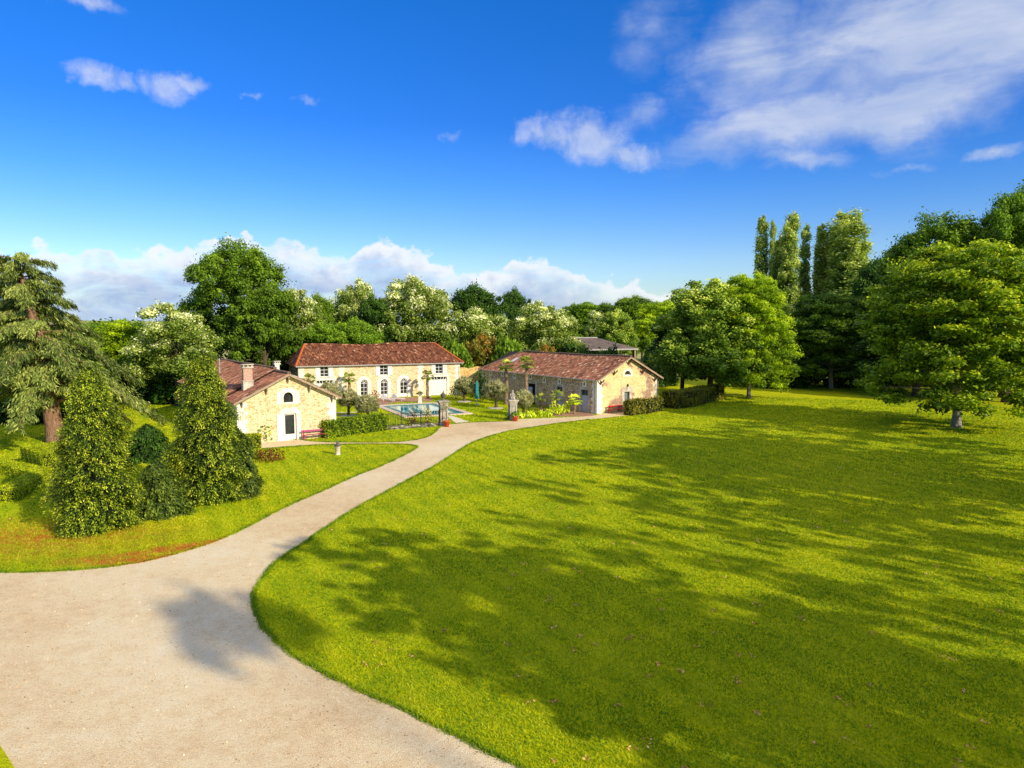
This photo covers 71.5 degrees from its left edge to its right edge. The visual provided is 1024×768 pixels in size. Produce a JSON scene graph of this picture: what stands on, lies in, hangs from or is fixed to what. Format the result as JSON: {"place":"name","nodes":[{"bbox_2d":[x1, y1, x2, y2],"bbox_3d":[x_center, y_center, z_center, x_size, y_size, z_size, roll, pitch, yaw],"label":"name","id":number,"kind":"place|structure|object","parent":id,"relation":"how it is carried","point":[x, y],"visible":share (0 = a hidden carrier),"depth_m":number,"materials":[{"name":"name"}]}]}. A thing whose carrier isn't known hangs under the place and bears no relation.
{"place":"outdoors","nodes":[
{"label":"outdoors","id":0,"kind":"place"},
{"bbox_2d":[0,412,625,767],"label":"driveway","id":1,"kind":"structure","parent":0,"point":[171,738],"depth_m":20.44,"materials":[{"name":"beige gravel"}]},
{"bbox_2d":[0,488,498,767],"bbox_3d":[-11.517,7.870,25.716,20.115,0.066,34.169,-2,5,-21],"label":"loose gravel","id":2,"kind":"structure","parent":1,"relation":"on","point":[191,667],"depth_m":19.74,"materials":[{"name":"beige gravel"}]},
{"bbox_2d":[378,397,432,404],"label":"pool terrace","id":3,"kind":"structure","parent":0,"point":[408,399],"depth_m":94.53,"materials":[{"name":"ceramic"}]},
{"bbox_2d":[420,370,433,397],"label":"palm tree","id":4,"kind":"object","parent":3,"relation":"on","point":[428,378],"visible":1,"depth_m":97.21,"materials":[{"name":"green plant"}]},
{"bbox_2d":[392,405,454,414],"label":"pool water","id":5,"kind":"structure","parent":0,"point":[413,409],"depth_m":85.23,"materials":[{"name":"teal liquid"}]},
{"bbox_2d":[0,320,1023,767],"bbox_3d":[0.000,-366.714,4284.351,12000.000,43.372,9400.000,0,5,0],"label":"ground","id":6,"kind":"structure","parent":0,"point":[836,392],"depth_m":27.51,"materials":[{"name":"green plant"}]},
{"bbox_2d":[0,746,14,767],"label":"lawn verge","id":7,"kind":"structure","parent":6,"relation":"on","point":[4,758],"depth_m":16.27,"materials":[{"name":"green plant"}]},
{"bbox_2d":[0,460,51,501],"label":"clipped hedge","id":8,"kind":"object","parent":6,"relation":"on","point":[26,482],"visible":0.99,"depth_m":43.87,"materials":[{"name":"green plant"}]},
{"bbox_2d":[19,442,70,473],"bbox_3d":[-32.187,5.111,50.547,5.365,1.547,3.583,4,6,41],"label":"clipped hedge","id":9,"kind":"object","parent":6,"relation":"on","point":[40,454],"visible":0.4,"depth_m":49.01,"materials":[{"name":"green plant"}]},
{"bbox_2d":[0,251,171,442],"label":"cedar tree","id":10,"kind":"object","parent":6,"relation":"on","point":[29,310],"visible":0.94,"depth_m":58.72,"materials":[{"name":"green plant"}]},
{"bbox_2d":[33,363,145,539],"bbox_3d":[-20.421,3.175,34.793,4.877,8.419,4.833,0,5,0],"label":"spruce tree","id":11,"kind":"object","parent":6,"relation":"on","point":[93,478],"visible":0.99,"depth_m":33.98,"materials":[{"name":"green plant"}]},
{"bbox_2d":[84,318,151,401],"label":"tree","id":12,"kind":"object","parent":6,"relation":"on","point":[117,332],"visible":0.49,"depth_m":89.85,"materials":[{"name":"green plant"}]},
{"bbox_2d":[118,367,171,390],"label":"tree","id":13,"kind":"object","parent":6,"relation":"on","point":[122,377],"visible":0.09,"depth_m":93.30,"materials":[{"name":"green plant"}]},
{"bbox_2d":[118,423,174,464],"bbox_3d":[-27.251,4.407,53.013,4.669,3.155,4.607,0,5,0],"label":"dark shrub","id":14,"kind":"object","parent":6,"relation":"on","point":[147,444],"visible":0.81,"depth_m":51.99,"materials":[{"name":"green plant"}]},
{"bbox_2d":[125,460,197,521],"bbox_3d":[-18.842,5.642,37.861,3.925,3.230,4.049,4,6,40],"label":"dark shrub","id":15,"kind":"object","parent":6,"relation":"on","point":[163,493],"visible":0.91,"depth_m":37.09,"materials":[{"name":"green plant"}]},
{"bbox_2d":[118,300,225,405],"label":"acacia tree","id":16,"kind":"object","parent":6,"relation":"on","point":[162,353],"visible":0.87,"depth_m":86.09,"materials":[{"name":"green plant"}]},
{"bbox_2d":[157,348,253,506],"bbox_3d":[-17.504,2.436,40.429,5.416,8.953,5.186,0,5,0],"label":"spruce tree","id":17,"kind":"object","parent":6,"relation":"on","point":[205,425],"visible":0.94,"depth_m":39.47,"materials":[{"name":"green plant"}]},
{"bbox_2d":[172,232,304,361],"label":"oak tree","id":18,"kind":"object","parent":6,"relation":"on","point":[222,264],"visible":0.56,"depth_m":101.94,"materials":[{"name":"green plant"}]},
{"bbox_2d":[219,422,267,500],"bbox_3d":[-16.490,4.520,41.958,4.258,4.948,4.454,0,5,0],"label":"dark shrub","id":19,"kind":"object","parent":6,"relation":"on","point":[252,486],"visible":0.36,"depth_m":41.26,"materials":[{"name":"green plant"}]},
{"bbox_2d":[245,432,261,458],"bbox_3d":[-20.363,4.689,53.558,2.842,1.906,1.840,-2,5,-27],"label":"clipped hedge","id":20,"kind":"object","parent":6,"relation":"on","point":[255,437],"visible":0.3,"depth_m":53.37,"materials":[{"name":"green plant"}]},
{"bbox_2d":[177,358,341,442],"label":"stone cottage","id":21,"kind":"structure","parent":6,"relation":"on","point":[287,405],"depth_m":61.70,"materials":[{"name":"beige stone"}]},
{"bbox_2d":[284,413,295,440],"bbox_3d":[-19.303,3.728,61.823,1.080,2.360,0.148,-3,6,-35],"label":"door","id":22,"kind":"structure","parent":21,"relation":"in","point":[289,419],"depth_m":61.88,"materials":[{"name":"white paint"}]},
{"bbox_2d":[224,275,308,366],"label":"tree","id":23,"kind":"object","parent":6,"relation":"on","point":[267,309],"visible":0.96,"depth_m":97.89,"materials":[{"name":"green plant"}]},
{"bbox_2d":[255,448,284,462],"bbox_3d":[-17.797,5.194,52.382,2.198,1.035,2.243,0,5,0],"label":"shrub","id":24,"kind":"object","parent":6,"relation":"on","point":[268,455],"visible":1,"depth_m":52.12,"materials":[{"name":"red plant"}]},
{"bbox_2d":[0,419,589,767],"bbox_3d":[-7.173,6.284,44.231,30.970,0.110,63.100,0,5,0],"label":"verge grass","id":25,"kind":"structure","parent":6,"relation":"on","point":[369,693],"depth_m":28.47,"materials":[{"name":"green plant"}]},
{"bbox_2d":[275,284,328,369],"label":"acacia tree","id":26,"kind":"object","parent":6,"relation":"on","point":[308,312],"visible":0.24,"depth_m":110.10,"materials":[{"name":"green plant"}]},
{"bbox_2d":[297,292,338,325],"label":"tree","id":27,"kind":"object","parent":6,"relation":"on","point":[328,309],"visible":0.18,"depth_m":116.05,"materials":[{"name":"green plant"}]},
{"bbox_2d":[300,319,350,359],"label":"tall shrub","id":28,"kind":"object","parent":6,"relation":"on","point":[320,332],"visible":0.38,"depth_m":105.49,"materials":[{"name":"green plant"}]},
{"bbox_2d":[319,381,338,393],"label":"olive tree","id":29,"kind":"object","parent":6,"relation":"on","point":[330,386],"visible":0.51,"depth_m":87.23,"materials":[{"name":"green plant"}]},
{"bbox_2d":[336,387,358,414],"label":"olive tree","id":30,"kind":"object","parent":6,"relation":"on","point":[349,395],"visible":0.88,"depth_m":77.85,"materials":[{"name":"green plant"}]},
{"bbox_2d":[342,372,355,389],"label":"palm tree","id":31,"kind":"object","parent":6,"relation":"on","point":[348,380],"visible":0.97,"depth_m":93.75,"materials":[{"name":"green plant"}]},
{"bbox_2d":[328,278,374,324],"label":"acacia tree","id":32,"kind":"object","parent":6,"relation":"on","point":[346,304],"visible":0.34,"depth_m":119.11,"materials":[{"name":"green plant"}]},
{"bbox_2d":[319,412,388,438],"bbox_3d":[-14.748,3.727,65.691,2.354,1.876,7.173,4,6,42],"label":"laurel hedge","id":33,"kind":"object","parent":6,"relation":"on","point":[353,425],"visible":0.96,"depth_m":64.89,"materials":[{"name":"green plant"}]},
{"bbox_2d":[334,316,385,351],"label":"tall shrub","id":34,"kind":"object","parent":6,"relation":"on","point":[356,331],"visible":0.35,"depth_m":107.79,"materials":[{"name":"green plant"}]},
{"bbox_2d":[353,393,380,413],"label":"olive tree","id":35,"kind":"object","parent":6,"relation":"on","point":[362,403],"visible":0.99,"depth_m":75.91,"materials":[{"name":"green plant"}]},
{"bbox_2d":[286,342,463,399],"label":"pool house","id":36,"kind":"structure","parent":6,"relation":"on","point":[401,365],"depth_m":98.79,"materials":[{"name":"stone"}]},
{"bbox_2d":[320,367,327,376],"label":"window","id":37,"kind":"structure","parent":36,"relation":"in","point":[323,370],"depth_m":94.66,"materials":[{"name":"white paint"}]},
{"bbox_2d":[360,379,367,395],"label":"door","id":38,"kind":"structure","parent":36,"relation":"in","point":[363,384],"depth_m":97.04,"materials":[{"name":"white paint"}]},
{"bbox_2d":[380,379,387,397],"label":"door","id":39,"kind":"structure","parent":36,"relation":"in","point":[383,383],"depth_m":98.26,"materials":[{"name":"white paint"}]},
{"bbox_2d":[400,378,406,396],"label":"door","id":40,"kind":"structure","parent":36,"relation":"in","point":[403,382],"depth_m":99.42,"materials":[{"name":"white paint"}]},
{"bbox_2d":[431,380,446,394],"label":"garage door","id":41,"kind":"structure","parent":36,"relation":"in","point":[437,386],"depth_m":101.58,"materials":[{"name":"white paint"}]},
{"bbox_2d":[355,290,397,342],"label":"tree","id":42,"kind":"object","parent":6,"relation":"on","point":[372,309],"visible":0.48,"depth_m":113.35,"materials":[{"name":"green plant"}]},
{"bbox_2d":[3,317,767,345],"bbox_3d":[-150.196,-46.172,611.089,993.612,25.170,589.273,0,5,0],"label":"distant wood","id":43,"kind":"object","parent":6,"relation":"on","point":[93,325],"visible":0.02,"depth_m":462.64,"materials":[{"name":"green plant"}]},
{"bbox_2d":[383,409,439,429],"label":"iron fence","id":44,"kind":"object","parent":6,"relation":"on","point":[412,425],"visible":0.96,"depth_m":69.25,"materials":[{"name":"metal"}]},
{"bbox_2d":[373,273,471,350],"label":"acacia tree","id":45,"kind":"object","parent":6,"relation":"on","point":[431,304],"visible":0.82,"depth_m":115.03,"materials":[{"name":"green plant"}]},
{"bbox_2d":[384,403,461,415],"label":"pool edge","id":46,"kind":"object","parent":6,"relation":"on","point":[399,411],"visible":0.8,"depth_m":86.14,"materials":[{"name":"beige stone"}]},
{"bbox_2d":[379,402,472,417],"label":"pool coping","id":47,"kind":"object","parent":6,"relation":"on","point":[403,415],"visible":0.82,"depth_m":82.70,"materials":[{"name":"beige stone"}]},
{"bbox_2d":[437,400,448,425],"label":"gate pillar","id":48,"kind":"structure","parent":6,"relation":"on","point":[443,414],"depth_m":70.46,"materials":[{"name":"stone"}]},
{"bbox_2d":[443,331,475,367],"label":"bush","id":49,"kind":"object","parent":6,"relation":"on","point":[456,349],"visible":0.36,"depth_m":108.90,"materials":[{"name":"green plant"}]},
{"bbox_2d":[454,375,473,400],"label":"olive tree","id":50,"kind":"object","parent":6,"relation":"on","point":[463,385],"visible":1,"depth_m":92.30,"materials":[{"name":"green plant"}]},
{"bbox_2d":[460,366,481,392],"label":"garden wall","id":51,"kind":"structure","parent":6,"relation":"on","point":[468,372],"depth_m":104.42,"materials":[{"name":"stone"}]},
{"bbox_2d":[448,281,511,336],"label":"tree","id":52,"kind":"object","parent":6,"relation":"on","point":[471,296],"visible":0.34,"depth_m":131.26,"materials":[{"name":"green plant"}]},
{"bbox_2d":[470,369,489,400],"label":"shrub","id":53,"kind":"object","parent":6,"relation":"on","point":[481,382],"visible":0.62,"depth_m":93.14,"materials":[{"name":"green plant"}]},
{"bbox_2d":[464,324,498,366],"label":"bush","id":54,"kind":"object","parent":6,"relation":"on","point":[477,352],"visible":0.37,"depth_m":114.20,"materials":[{"name":"orange plant"}]},
{"bbox_2d":[451,305,517,353],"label":"acacia tree","id":55,"kind":"object","parent":6,"relation":"on","point":[472,315],"visible":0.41,"depth_m":120.07,"materials":[{"name":"green plant"}]},
{"bbox_2d":[483,379,509,407],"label":"olive tree","id":56,"kind":"object","parent":6,"relation":"on","point":[494,391],"visible":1,"depth_m":84.84,"materials":[{"name":"green plant"}]},
{"bbox_2d":[486,327,524,364],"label":"bush","id":57,"kind":"object","parent":6,"relation":"on","point":[505,345],"visible":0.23,"depth_m":112.91,"materials":[{"name":"green plant"}]},
{"bbox_2d":[498,359,514,404],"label":"palm tree","id":58,"kind":"object","parent":6,"relation":"on","point":[506,368],"visible":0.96,"depth_m":89.06,"materials":[{"name":"green plant"}]},
{"bbox_2d":[0,334,1016,424],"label":"undergrowth","id":59,"kind":"object","parent":6,"relation":"on","point":[160,394],"visible":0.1,"depth_m":94.95,"materials":[{"name":"green plant"}]},
{"bbox_2d":[506,399,518,419],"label":"gate pillar","id":60,"kind":"structure","parent":6,"relation":"on","point":[512,406],"depth_m":74.64,"materials":[{"name":"stone"}]},
{"bbox_2d":[499,285,531,335],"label":"tree","id":61,"kind":"object","parent":6,"relation":"on","point":[514,299],"visible":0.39,"depth_m":147.71,"materials":[{"name":"green plant"}]},
{"bbox_2d":[9,448,1023,767],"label":"fallen leaves","id":62,"kind":"object","parent":6,"relation":"on","point":[677,668],"visible":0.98,"depth_m":21.85,"materials":[{"name":"brown plant"}]},
{"bbox_2d":[514,387,533,412],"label":"olive tree","id":63,"kind":"object","parent":6,"relation":"on","point":[525,398],"visible":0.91,"depth_m":77.70,"materials":[{"name":"green plant"}]},
{"bbox_2d":[519,356,534,390],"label":"palm tree","id":64,"kind":"object","parent":6,"relation":"on","point":[525,366],"visible":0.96,"depth_m":87.27,"materials":[{"name":"green plant"}]},
{"bbox_2d":[536,336,555,351],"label":"bush","id":65,"kind":"object","parent":6,"relation":"on","point":[545,348],"visible":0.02,"depth_m":112.15,"materials":[{"name":"orange plant"}]},
{"bbox_2d":[504,299,587,351],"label":"acacia tree","id":66,"kind":"object","parent":6,"relation":"on","point":[543,323],"visible":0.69,"depth_m":120.24,"materials":[{"name":"green plant"}]},
{"bbox_2d":[478,350,663,413],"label":"stone outbuilding","id":67,"kind":"structure","parent":6,"relation":"on","point":[599,383],"depth_m":84.61,"materials":[{"name":"stone"}]},
{"bbox_2d":[582,389,587,411],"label":"door","id":68,"kind":"structure","parent":67,"relation":"in","point":[584,392],"depth_m":82.06,"materials":[{"name":"grey paint"}]},
{"bbox_2d":[557,334,602,353],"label":"bush","id":69,"kind":"object","parent":6,"relation":"on","point":[571,348],"visible":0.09,"depth_m":112.12,"materials":[{"name":"green plant"}]},
{"bbox_2d":[561,301,599,336],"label":"tree","id":70,"kind":"object","parent":6,"relation":"on","point":[579,312],"visible":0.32,"depth_m":224.86,"materials":[{"name":"green plant"}]},
{"bbox_2d":[542,337,638,358],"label":"barn","id":71,"kind":"structure","parent":6,"relation":"on","point":[594,343],"depth_m":128.91,"materials":[{"name":"metal"}]},
{"bbox_2d":[583,309,603,336],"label":"tree","id":72,"kind":"object","parent":6,"relation":"on","point":[593,317],"visible":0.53,"depth_m":198.60,"materials":[{"name":"green plant"}]},
{"bbox_2d":[595,302,610,313],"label":"tree","id":73,"kind":"object","parent":6,"relation":"on","point":[602,305],"visible":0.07,"depth_m":312.65,"materials":[{"name":"green plant"}]},
{"bbox_2d":[596,343,620,354],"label":"bush","id":74,"kind":"object","parent":6,"relation":"on","point":[612,350],"visible":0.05,"depth_m":113.11,"materials":[{"name":"green plant"}]},
{"bbox_2d":[595,306,639,358],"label":"tree","id":75,"kind":"object","parent":6,"relation":"on","point":[616,326],"visible":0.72,"depth_m":147.64,"materials":[{"name":"green plant"}]},
{"bbox_2d":[601,295,654,321],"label":"tree","id":76,"kind":"object","parent":6,"relation":"on","point":[629,305],"visible":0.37,"depth_m":294.52,"materials":[{"name":"green plant"}]},
{"bbox_2d":[622,396,647,415],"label":"hedge block","id":77,"kind":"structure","parent":6,"relation":"on","point":[634,406],"depth_m":79.08,"materials":[{"name":"green plant"}]},
{"bbox_2d":[625,318,657,363],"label":"tree","id":78,"kind":"object","parent":6,"relation":"on","point":[640,326],"visible":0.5,"depth_m":166.85,"materials":[{"name":"green plant"}]},
{"bbox_2d":[642,334,656,365],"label":"bush","id":79,"kind":"object","parent":6,"relation":"on","point":[648,343],"visible":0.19,"depth_m":149.57,"materials":[{"name":"green plant"}]},
{"bbox_2d":[642,394,664,413],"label":"hedge block","id":80,"kind":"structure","parent":6,"relation":"on","point":[654,404],"depth_m":81.56,"materials":[{"name":"green plant"}]},
{"bbox_2d":[630,300,676,332],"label":"tree","id":81,"kind":"object","parent":6,"relation":"on","point":[650,311],"visible":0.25,"depth_m":255.96,"materials":[{"name":"green plant"}]},
{"bbox_2d":[653,303,675,324],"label":"tree","id":82,"kind":"object","parent":6,"relation":"on","point":[665,308],"visible":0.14,"depth_m":195.88,"materials":[{"name":"green plant"}]},
{"bbox_2d":[644,320,716,388],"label":"tree","id":83,"kind":"object","parent":6,"relation":"on","point":[659,336],"visible":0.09,"depth_m":102.80,"materials":[{"name":"green plant"}]},
{"bbox_2d":[662,383,715,408],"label":"long hedge","id":84,"kind":"object","parent":6,"relation":"on","point":[693,396],"visible":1,"depth_m":86.62,"materials":[{"name":"green plant"}]},
{"bbox_2d":[644,277,779,385],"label":"linden tree","id":85,"kind":"object","parent":6,"relation":"on","point":[698,307],"visible":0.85,"depth_m":92.65,"materials":[{"name":"green plant"}]},
{"bbox_2d":[705,382,725,400],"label":"hedge block","id":86,"kind":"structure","parent":6,"relation":"on","point":[720,392],"depth_m":94.45,"materials":[{"name":"green plant"}]},
{"bbox_2d":[704,271,804,397],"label":"hornbeam tree","id":87,"kind":"object","parent":6,"relation":"on","point":[769,298],"visible":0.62,"depth_m":93.12,"materials":[{"name":"green plant"}]},
{"bbox_2d":[752,215,769,329],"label":"poplar tree","id":88,"kind":"object","parent":6,"relation":"on","point":[761,262],"visible":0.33,"depth_m":159.49,"materials":[{"name":"green plant"}]},
{"bbox_2d":[765,219,776,329],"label":"poplar tree","id":89,"kind":"object","parent":6,"relation":"on","point":[772,232],"visible":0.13,"depth_m":165.55,"materials":[{"name":"green plant"}]},
{"bbox_2d":[768,210,802,351],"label":"poplar tree","id":90,"kind":"object","parent":6,"relation":"on","point":[786,261],"visible":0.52,"depth_m":155.87,"materials":[{"name":"green plant"}]},
{"bbox_2d":[797,223,812,352],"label":"poplar tree","id":91,"kind":"object","parent":6,"relation":"on","point":[804,254],"visible":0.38,"depth_m":161.50,"materials":[{"name":"green plant"}]},
{"bbox_2d":[810,221,827,354],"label":"poplar tree","id":92,"kind":"object","parent":6,"relation":"on","point":[818,268],"visible":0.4,"depth_m":161.69,"materials":[{"name":"green plant"}]},
{"bbox_2d":[780,291,876,388],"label":"hornbeam tree","id":93,"kind":"object","parent":6,"relation":"on","point":[816,316],"visible":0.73,"depth_m":108.29,"materials":[{"name":"green plant"}]},
{"bbox_2d":[810,207,876,349],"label":"poplar tree","id":94,"kind":"object","parent":6,"relation":"on","point":[847,252],"visible":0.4,"depth_m":151.75,"materials":[{"name":"green plant"}]},
{"bbox_2d":[839,247,902,337],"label":"tree","id":95,"kind":"object","parent":6,"relation":"on","point":[865,279],"visible":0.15,"depth_m":125.02,"materials":[{"name":"green plant"}]},
{"bbox_2d":[834,336,941,395],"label":"tree","id":96,"kind":"object","parent":6,"relation":"on","point":[861,350],"visible":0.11,"depth_m":100.81,"materials":[{"name":"green plant"}]},
{"bbox_2d":[845,236,1023,427],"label":"lawn tree","id":97,"kind":"object","parent":6,"relation":"on","point":[911,328],"visible":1,"depth_m":64.84,"materials":[{"name":"green plant"}]},
{"bbox_2d":[867,206,1022,387],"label":"tree","id":98,"kind":"object","parent":6,"relation":"on","point":[961,232],"visible":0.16,"depth_m":99.04,"materials":[{"name":"green plant"}]},
{"bbox_2d":[934,310,1023,402],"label":"tree","id":99,"kind":"object","parent":6,"relation":"on","point":[1003,315],"visible":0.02,"depth_m":91.51,"materials":[{"name":"green plant"}]},
{"bbox_2d":[965,179,1023,397],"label":"tree","id":100,"kind":"object","parent":6,"relation":"on","point":[1004,219],"visible":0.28,"depth_m":94.45,"materials":[{"name":"green plant"}]},
{"bbox_2d":[0,0,1023,323],"label":"sky","id":101,"kind":"structure","parent":0,"point":[564,153],"materials":[{"name":"blue"}]},
{"bbox_2d":[539,409,593,415],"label":"yard paving","id":102,"kind":"structure","parent":0,"point":[570,413],"depth_m":80.64,"materials":[{"name":"ceramic"}]},
{"bbox_2d":[548,390,563,410],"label":"palm tree","id":103,"kind":"object","parent":102,"relation":"on","point":[556,398],"visible":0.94,"depth_m":81.89,"materials":[{"name":"green plant"}]},
{"bbox_2d":[567,394,582,413],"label":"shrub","id":104,"kind":"object","parent":102,"relation":"on","point":[574,403],"visible":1,"depth_m":80.09,"materials":[{"name":"green plant"}]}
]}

